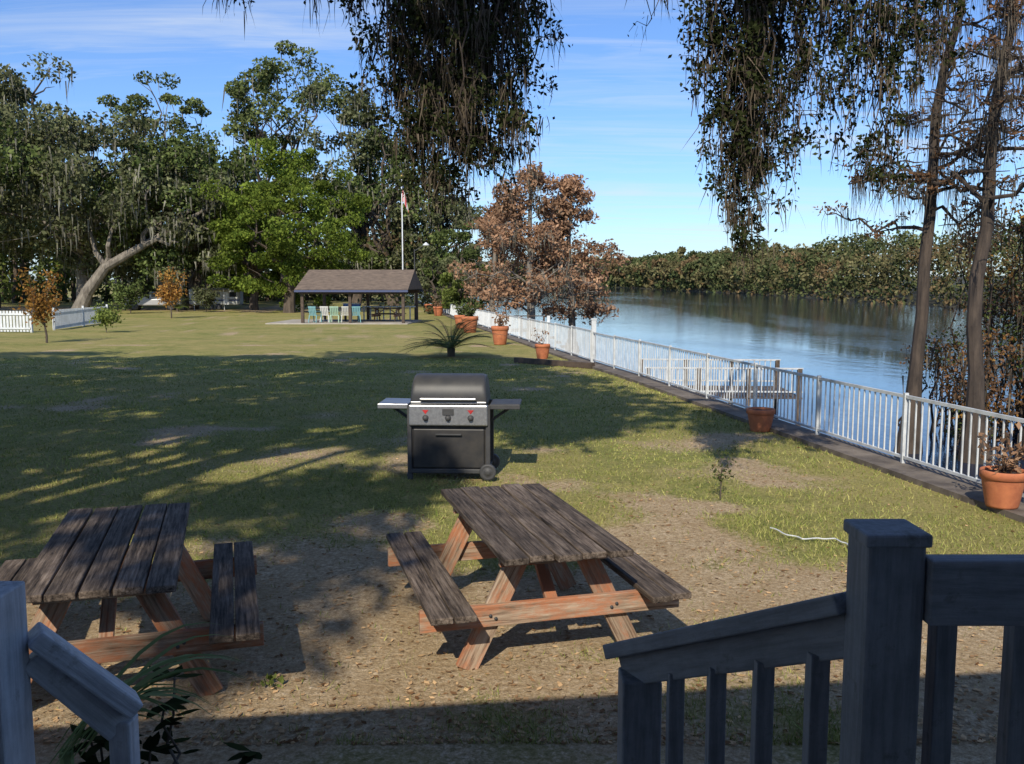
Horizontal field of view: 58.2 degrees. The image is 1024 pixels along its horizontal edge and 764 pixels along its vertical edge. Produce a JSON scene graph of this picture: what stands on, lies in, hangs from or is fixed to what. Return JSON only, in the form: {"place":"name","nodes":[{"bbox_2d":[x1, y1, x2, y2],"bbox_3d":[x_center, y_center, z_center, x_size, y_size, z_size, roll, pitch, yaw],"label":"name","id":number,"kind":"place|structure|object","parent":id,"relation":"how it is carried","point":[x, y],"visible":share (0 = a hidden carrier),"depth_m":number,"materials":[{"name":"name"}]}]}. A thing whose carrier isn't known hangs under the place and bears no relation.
{"place":"outdoors","nodes":[
{"label":"outdoors","id":0,"kind":"place"},
{"bbox_2d":[0,164,420,303],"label":"woodland backdrop","id":1,"kind":"structure","parent":0,"point":[12,285],"depth_m":116.90,"materials":[{"name":"green plant"}]},
{"bbox_2d":[0,284,1023,763],"bbox_3d":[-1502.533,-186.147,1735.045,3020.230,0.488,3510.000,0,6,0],"label":"ground","id":2,"kind":"structure","parent":0,"point":[236,334],"depth_m":8.06,"materials":[{"name":"green plant"}]},
{"bbox_2d":[0,308,32,332],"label":"white picket fence","id":3,"kind":"object","parent":2,"relation":"on","point":[10,314],"visible":0.9,"depth_m":42.51,"materials":[{"name":"paint"}]},
{"bbox_2d":[0,120,55,239],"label":"live oak tree","id":4,"kind":"object","parent":2,"relation":"on","point":[8,160],"visible":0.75,"depth_m":74.74,"materials":[{"name":"green plant"}]},
{"bbox_2d":[0,120,66,273],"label":"live oak tree","id":5,"kind":"object","parent":2,"relation":"on","point":[11,257],"visible":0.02,"depth_m":105.63,"materials":[{"name":"green plant"}]},
{"bbox_2d":[8,265,64,342],"bbox_3d":[-17.327,-2.851,33.795,1.882,2.850,1.918,-3,7,-23],"label":"young maple tree","id":6,"kind":"object","parent":2,"relation":"on","point":[39,305],"visible":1,"depth_m":33.70,"materials":[{"name":"orange plant"}]},
{"bbox_2d":[0,51,88,307],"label":"live oak tree","id":7,"kind":"object","parent":2,"relation":"on","point":[18,93],"visible":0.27,"depth_m":88.21,"materials":[{"name":"green plant"}]},
{"bbox_2d":[52,304,107,329],"bbox_3d":[-23.494,-3.613,50.434,0.100,1.230,11.382,-1,6,-11],"label":"white picket fence","id":8,"kind":"object","parent":2,"relation":"on","point":[72,317],"visible":0.81,"depth_m":48.53,"materials":[{"name":"paint"}]},
{"bbox_2d":[0,100,194,306],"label":"live oak tree","id":9,"kind":"object","parent":2,"relation":"on","point":[63,184],"visible":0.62,"depth_m":78.61,"materials":[{"name":"green plant"}]},
{"bbox_2d":[88,299,124,332],"bbox_3d":[-18.657,-3.076,42.733,1.638,1.550,1.603,3,7,25],"label":"lawn shrub","id":10,"kind":"object","parent":2,"relation":"on","point":[106,316],"visible":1,"depth_m":42.53,"materials":[{"name":"green plant"}]},
{"bbox_2d":[105,276,152,313],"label":"ornamental shrub","id":11,"kind":"object","parent":2,"relation":"on","point":[131,296],"visible":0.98,"depth_m":74.18,"materials":[{"name":"green plant"}]},
{"bbox_2d":[0,502,263,695],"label":"picnic table","id":12,"kind":"object","parent":2,"relation":"on","point":[80,557],"visible":0.91,"depth_m":4.69,"materials":[{"name":"brown wood"}]},
{"bbox_2d":[47,168,238,308],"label":"leaning oak tree","id":13,"kind":"object","parent":2,"relation":"on","point":[90,288],"visible":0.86,"depth_m":77.57,"materials":[{"name":"green plant"}]},
{"bbox_2d":[49,622,252,763],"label":"liriope plant","id":14,"kind":"object","parent":2,"relation":"on","point":[66,754],"visible":0.72,"depth_m":2.90,"materials":[{"name":"green plant"}]},
{"bbox_2d":[96,70,211,289],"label":"pine tree","id":15,"kind":"object","parent":2,"relation":"on","point":[129,106],"visible":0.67,"depth_m":103.80,"materials":[{"name":"plant"}]},
{"bbox_2d":[124,292,184,310],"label":"parked pickup truck","id":16,"kind":"object","parent":2,"relation":"on","point":[152,300],"visible":0.54,"depth_m":82.85,"materials":[{"name":"paint"}]},
{"bbox_2d":[70,665,261,763],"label":"azalea shrub","id":17,"kind":"object","parent":2,"relation":"on","point":[149,745],"visible":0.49,"depth_m":3.20,"materials":[{"name":"green plant"}]},
{"bbox_2d":[153,266,188,317],"bbox_3d":[-23.863,-6.301,64.769,2.558,3.653,2.254,-2,6,-17],"label":"young maple tree","id":18,"kind":"object","parent":2,"relation":"on","point":[167,292],"visible":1,"depth_m":64.53,"materials":[{"name":"orange plant"}]},
{"bbox_2d":[72,123,283,309],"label":"live oak tree","id":19,"kind":"object","parent":2,"relation":"on","point":[183,257],"visible":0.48,"depth_m":80.53,"materials":[{"name":"green plant"}]},
{"bbox_2d":[160,295,196,311],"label":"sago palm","id":20,"kind":"object","parent":2,"relation":"on","point":[177,306],"visible":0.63,"depth_m":79.72,"materials":[{"name":"green plant"}]},
{"bbox_2d":[189,283,221,310],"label":"ornamental shrub","id":21,"kind":"object","parent":2,"relation":"on","point":[207,296],"visible":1,"depth_m":78.31,"materials":[{"name":"green plant"}]},
{"bbox_2d":[128,137,284,305],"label":"live oak tree","id":22,"kind":"object","parent":2,"relation":"on","point":[191,213],"visible":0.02,"depth_m":96.19,"materials":[{"name":"green plant"}]},
{"bbox_2d":[189,289,248,309],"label":"parked camper","id":23,"kind":"object","parent":2,"relation":"on","point":[229,297],"visible":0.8,"depth_m":84.80,"materials":[{"name":"white metal"}]},
{"bbox_2d":[224,292,228,304],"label":"door","id":24,"kind":"structure","parent":23,"relation":"in","point":[226,302],"depth_m":84.81,"materials":[{"name":"white paint"}]},
{"bbox_2d":[229,292,235,296],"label":"window","id":25,"kind":"structure","parent":23,"relation":"in","point":[231,294],"depth_m":84.81,"materials":[{"name":"black glass"}]},
{"bbox_2d":[207,189,300,309],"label":"cedar tree","id":26,"kind":"object","parent":2,"relation":"on","point":[241,268],"visible":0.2,"depth_m":82.90,"materials":[{"name":"green plant"}]},
{"bbox_2d":[261,673,284,687],"bbox_3d":[-1.251,1.567,4.793,0.107,0.083,0.120,2,7,20],"label":"weed clump","id":27,"kind":"object","parent":2,"relation":"on","point":[270,677],"visible":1,"depth_m":4.80,"materials":[{"name":"green plant"}]},
{"bbox_2d":[195,137,372,312],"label":"cypress tree","id":28,"kind":"object","parent":2,"relation":"on","point":[238,228],"visible":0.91,"depth_m":74.64,"materials":[{"name":"green plant"}]},
{"bbox_2d":[221,40,361,304],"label":"pine tree","id":29,"kind":"object","parent":2,"relation":"on","point":[250,112],"visible":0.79,"depth_m":98.63,"materials":[{"name":"green plant"}]},
{"bbox_2d":[286,83,401,303],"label":"pine tree","id":30,"kind":"object","parent":2,"relation":"on","point":[347,116],"visible":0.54,"depth_m":95.42,"materials":[{"name":"green plant"}]},
{"bbox_2d":[265,270,422,323],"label":"picnic pavilion","id":31,"kind":"structure","parent":2,"relation":"on","point":[366,282],"depth_m":54.11,"materials":[{"name":"wood"}]},
{"bbox_2d":[308,306,321,322],"bbox_3d":[-11.515,-3.947,53.753,0.590,0.944,0.595,3,7,23],"label":"plastic chair","id":32,"kind":"object","parent":31,"relation":"on","point":[313,313],"visible":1,"depth_m":53.54,"materials":[{"name":"teal plastic"}]},
{"bbox_2d":[320,306,332,322],"bbox_3d":[-10.928,-3.977,54.050,0.590,0.944,0.595,1,6,11],"label":"plastic chair","id":33,"kind":"object","parent":31,"relation":"on","point":[324,312],"visible":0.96,"depth_m":53.80,"materials":[{"name":"white plastic"}]},
{"bbox_2d":[329,306,340,322],"bbox_3d":[-10.340,-3.947,53.751,0.590,0.944,0.595,0,6,0],"label":"plastic chair","id":34,"kind":"object","parent":31,"relation":"on","point":[333,311],"visible":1,"depth_m":53.52,"materials":[{"name":"green plastic"}]},
{"bbox_2d":[341,306,347,322],"bbox_3d":[-9.752,-3.977,54.050,0.590,0.944,0.595,-1,6,-11],"label":"plastic chair","id":35,"kind":"object","parent":31,"relation":"on","point":[345,308],"visible":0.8,"depth_m":53.78,"materials":[{"name":"white plastic"}]},
{"bbox_2d":[343,303,360,320],"bbox_3d":[-9.800,-4.290,56.366,1.040,1.095,0.520,0,6,0],"label":"storage cooler","id":36,"kind":"object","parent":31,"relation":"on","point":[353,304],"visible":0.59,"depth_m":56.10,"materials":[{"name":"blue plastic"}]},
{"bbox_2d":[352,306,360,322],"bbox_3d":[-9.165,-3.947,53.753,0.590,0.944,0.595,-3,7,-23],"label":"plastic chair","id":37,"kind":"object","parent":31,"relation":"on","point":[356,311],"visible":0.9,"depth_m":53.52,"materials":[{"name":"teal plastic"}]},
{"bbox_2d":[368,308,405,321],"bbox_3d":[-7.592,-4.095,56.084,2.006,0.826,1.725,1,6,10],"label":"picnic table","id":38,"kind":"object","parent":31,"relation":"on","point":[395,314],"visible":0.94,"depth_m":55.77,"materials":[{"name":"brown wood"}]},
{"bbox_2d":[327,125,459,305],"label":"live oak tree","id":39,"kind":"object","parent":2,"relation":"on","point":[356,181],"visible":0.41,"depth_m":94.72,"materials":[{"name":"green plant"}]},
{"bbox_2d":[401,175,408,269],"bbox_3d":[-7.100,-8.954,61.406,0.560,9.580,0.212,0,6,0],"label":"flagpole","id":40,"kind":"object","parent":2,"relation":"on","point":[404,199],"visible":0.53,"depth_m":61.12,"materials":[{"name":"white metal"}]},
{"bbox_2d":[348,172,474,307],"bbox_3d":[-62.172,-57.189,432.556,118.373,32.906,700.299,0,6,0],"label":"riverbank woods","id":41,"kind":"object","parent":2,"relation":"on","point":[408,247],"visible":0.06,"depth_m":91.05,"materials":[{"name":"green plant"}]},
{"bbox_2d":[414,242,428,319],"bbox_3d":[-5.840,-6.505,59.646,1.020,5.050,0.440,0,6,0],"label":"lamp post","id":42,"kind":"object","parent":2,"relation":"on","point":[425,244],"visible":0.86,"depth_m":59.46,"materials":[{"name":"grey metal"}]},
{"bbox_2d":[430,296,443,315],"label":"terracotta pot","id":43,"kind":"object","parent":2,"relation":"on","point":[438,309],"visible":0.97,"depth_m":69.58,"materials":[{"name":"ceramic"}]},
{"bbox_2d":[387,183,487,294],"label":"live oak tree","id":44,"kind":"object","parent":2,"relation":"on","point":[463,218],"visible":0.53,"depth_m":92.70,"materials":[{"name":"green plant"}]},
{"bbox_2d":[415,244,468,313],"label":"cedar tree","id":45,"kind":"object","parent":2,"relation":"on","point":[425,283],"visible":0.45,"depth_m":73.11,"materials":[{"name":"green plant"}]},
{"bbox_2d":[377,373,521,480],"bbox_3d":[-0.661,0.460,10.046,1.520,1.115,0.679,0,6,3],"label":"barbecue grill","id":46,"kind":"object","parent":2,"relation":"on","point":[451,417],"visible":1,"depth_m":9.79,"materials":[{"name":"black metal"}]},
{"bbox_2d":[413,429,483,467],"bbox_3d":[-0.674,0.709,9.820,0.760,0.420,0.022,0,6,3],"label":"cabinet front door","id":47,"kind":"structure","parent":46,"relation":"in","point":[430,450],"depth_m":9.81,"materials":[{"name":"black metal"}]},
{"bbox_2d":[394,315,505,356],"bbox_3d":[-1.967,-1.263,26.652,3.065,1.289,2.945,-4,7,-32],"label":"sago palm","id":48,"kind":"object","parent":2,"relation":"on","point":[449,346],"visible":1,"depth_m":26.44,"materials":[{"name":"green plant"}]},
{"bbox_2d":[421,218,491,305],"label":"cedar tree","id":49,"kind":"object","parent":2,"relation":"on","point":[441,239],"visible":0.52,"depth_m":86.42,"materials":[{"name":"green plant"}]},
{"bbox_2d":[451,299,470,328],"bbox_3d":[-2.578,-3.469,46.866,1.162,1.513,0.871,-2,6,-16],"label":"terracotta pot","id":50,"kind":"object","parent":2,"relation":"on","point":[458,317],"visible":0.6,"depth_m":46.69,"materials":[{"name":"ceramic"}]},
{"bbox_2d":[434,266,490,309],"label":"cedar tree","id":51,"kind":"object","parent":2,"relation":"on","point":[447,279],"visible":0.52,"depth_m":69.06,"materials":[{"name":"green plant"}]},
{"bbox_2d":[460,298,481,332],"bbox_3d":[-1.890,-3.104,42.596,0.980,1.625,1.183,0,6,0],"label":"terracotta pot","id":52,"kind":"object","parent":2,"relation":"on","point":[469,311],"visible":0.91,"depth_m":42.39,"materials":[{"name":"ceramic"}]},
{"bbox_2d":[491,307,511,344],"bbox_3d":[-0.415,-2.023,33.005,0.760,1.353,0.838,-4,7,-33],"label":"terracotta pot","id":53,"kind":"object","parent":2,"relation":"on","point":[497,330],"visible":1,"depth_m":32.81,"materials":[{"name":"ceramic"}]},
{"bbox_2d":[0,389,1013,745],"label":"fallen leaves","id":54,"kind":"object","parent":2,"relation":"on","point":[356,723],"visible":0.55,"depth_m":4.67,"materials":[{"name":"brown plant"}]},
{"bbox_2d":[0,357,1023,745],"bbox_3d":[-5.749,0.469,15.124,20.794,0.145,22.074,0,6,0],"label":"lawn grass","id":55,"kind":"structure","parent":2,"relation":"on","point":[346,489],"depth_m":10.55,"materials":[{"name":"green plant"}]},
{"bbox_2d":[386,483,691,669],"bbox_3d":[0.074,1.164,5.644,1.500,0.718,1.729,-2,6,-15],"label":"picnic table","id":56,"kind":"object","parent":2,"relation":"on","point":[517,528],"visible":0.99,"depth_m":5.18,"materials":[{"name":"brown wood"}]},
{"bbox_2d":[531,328,549,358],"bbox_3d":[0.809,-1.101,25.960,0.542,0.899,0.494,0,6,0],"label":"terracotta pot","id":57,"kind":"object","parent":2,"relation":"on","point":[542,350],"visible":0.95,"depth_m":25.83,"materials":[{"name":"ceramic"}]},
{"bbox_2d":[514,357,594,368],"bbox_3d":[1.050,-0.495,23.635,0.140,0.140,2.687,-6,8,-45],"label":"landscape timber","id":58,"kind":"object","parent":2,"relation":"on","point":[576,364],"visible":0.91,"depth_m":23.50,"materials":[{"name":"brown wood"}]},
{"bbox_2d":[202,0,1022,281],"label":"shade oak tree","id":59,"kind":"object","parent":2,"relation":"on","point":[442,77],"visible":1,"depth_m":7.55,"materials":[{"name":"green plant"}]},
{"bbox_2d":[405,295,1023,522],"bbox_3d":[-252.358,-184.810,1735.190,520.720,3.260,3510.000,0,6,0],"label":"seawall","id":60,"kind":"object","parent":2,"relation":"on","point":[963,490],"visible":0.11,"depth_m":11.48,"materials":[{"name":"concrete"}]},
{"bbox_2d":[443,304,590,361],"bbox_3d":[-2.790,-4.316,56.906,0.051,1.269,66.691,-1,6,-8],"label":"river fence","id":61,"kind":"object","parent":60,"relation":"on","point":[561,341],"visible":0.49,"depth_m":30.64,"materials":[{"name":"white metal"}]},
{"bbox_2d":[592,332,1023,496],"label":"river fence","id":62,"kind":"object","parent":60,"relation":"on","point":[903,454],"visible":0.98,"depth_m":12.25,"materials":[{"name":"white metal"}]},
{"bbox_2d":[977,421,1023,509],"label":"terracotta pot","id":63,"kind":"object","parent":60,"relation":"on","point":[1003,486],"visible":1,"depth_m":8.30,"materials":[{"name":"ceramic"}]},
{"bbox_2d":[710,447,737,498],"bbox_3d":[2.048,0.884,8.953,0.298,0.509,0.252,0,6,0],"label":"lawn sapling","id":64,"kind":"object","parent":2,"relation":"on","point":[720,475],"visible":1,"depth_m":8.95,"materials":[{"name":"green plant"}]},
{"bbox_2d":[746,407,775,431],"bbox_3d":[3.520,0.535,13.034,0.400,0.320,0.400,0,6,0],"label":"terracotta pot","id":65,"kind":"object","parent":2,"relation":"on","point":[760,419],"visible":1,"depth_m":12.90,"materials":[{"name":"ceramic"}]},
{"bbox_2d":[770,527,847,544],"bbox_3d":[2.478,1.275,7.527,0.239,0.011,0.836,-4,8,-35],"label":"garden hose","id":66,"kind":"object","parent":2,"relation":"on","point":[809,538],"visible":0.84,"depth_m":7.50,"materials":[{"name":"white rubber"}]},
{"bbox_2d":[603,519,1023,763],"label":"porch railing","id":67,"kind":"object","parent":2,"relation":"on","point":[901,587],"visible":1,"depth_m":1.50,"materials":[{"name":"grey paint"}]},
{"bbox_2d":[0,0,1023,279],"label":"sky","id":68,"kind":"structure","parent":0,"point":[623,122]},
{"bbox_2d":[9,275,1023,310],"bbox_3d":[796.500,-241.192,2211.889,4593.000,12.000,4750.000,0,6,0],"label":"riverbank","id":69,"kind":"structure","parent":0,"point":[931,302],"depth_m":231.22,"materials":[{"name":"plant"}]},
{"bbox_2d":[349,219,1023,307],"bbox_3d":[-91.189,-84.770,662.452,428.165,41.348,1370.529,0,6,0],"label":"distant trees","id":70,"kind":"object","parent":69,"relation":"on","point":[821,267],"visible":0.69,"depth_m":271.31,"materials":[{"name":"green plant"}]},
{"bbox_2d":[407,286,1023,498],"bbox_3d":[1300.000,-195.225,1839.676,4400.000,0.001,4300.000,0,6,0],"label":"river water","id":71,"kind":"structure","parent":0,"point":[856,342],"depth_m":74.07,"materials":[{"name":"blue liquid"}]},
{"bbox_2d":[447,200,549,327],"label":"bald cypress tree","id":72,"kind":"object","parent":71,"relation":"on","point":[486,244],"visible":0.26,"depth_m":65.15,"materials":[{"name":"brown plant"}]},
{"bbox_2d":[459,161,607,341],"bbox_3d":[0.289,-7.911,59.189,11.334,12.399,7.929,3,7,26],"label":"bald cypress tree","id":73,"kind":"object","parent":71,"relation":"in","point":[513,220],"visible":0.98,"depth_m":58.49,"materials":[{"name":"brown plant"}]},
{"bbox_2d":[513,315,567,352],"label":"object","id":74,"kind":"structure","parent":71,"relation":"in","point":[553,337],"depth_m":49.12,"materials":[{"name":"white wood"}]},
{"bbox_2d":[518,173,630,350],"bbox_3d":[4.163,-7.986,62.013,7.478,11.906,5.749,0,6,0],"label":"bald cypress tree","id":75,"kind":"object","parent":71,"relation":"in","point":[571,187],"visible":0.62,"depth_m":60.82,"materials":[{"name":"brown plant"}]},
{"bbox_2d":[640,358,802,425],"bbox_3d":[6.903,0.636,31.294,5.000,2.575,3.455,0,6,4],"label":"river dock","id":76,"kind":"object","parent":71,"relation":"in","point":[777,365],"visible":0.39,"depth_m":29.76,"materials":[{"name":"white wood"}]},
{"bbox_2d":[814,0,1023,453],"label":"bald cypress tree","id":77,"kind":"object","parent":71,"relation":"in","point":[914,380],"visible":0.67,"depth_m":24.27,"materials":[{"name":"brown plant"}]},
{"bbox_2d":[835,0,1023,464],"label":"bald cypress tree","id":78,"kind":"object","parent":71,"relation":"in","point":[1011,15],"visible":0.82,"depth_m":22.96,"materials":[{"name":"brown plant"}]},
{"bbox_2d":[898,194,1023,446],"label":"riverside thicket","id":79,"kind":"object","parent":71,"relation":"on","point":[995,391],"visible":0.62,"depth_m":27.67,"materials":[{"name":"orange plant"}]},
{"bbox_2d":[963,88,1023,446],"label":"bald cypress tree","id":80,"kind":"object","parent":71,"relation":"in","point":[1010,226],"visible":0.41,"depth_m":25.89,"materials":[{"name":"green plant"}]},
{"bbox_3d":[0.000,-0.240,-3.349,15.000,5.400,11.393,0,6,0],"label":"house porch","id":81,"kind":"object","parent":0,"visible":0},
{"bbox_2d":[0,581,142,763],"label":"stair railing","id":82,"kind":"object","parent":81,"relation":"on","point":[100,700],"visible":1,"depth_m":1.40,"materials":[{"name":"white paint"}]}
]}

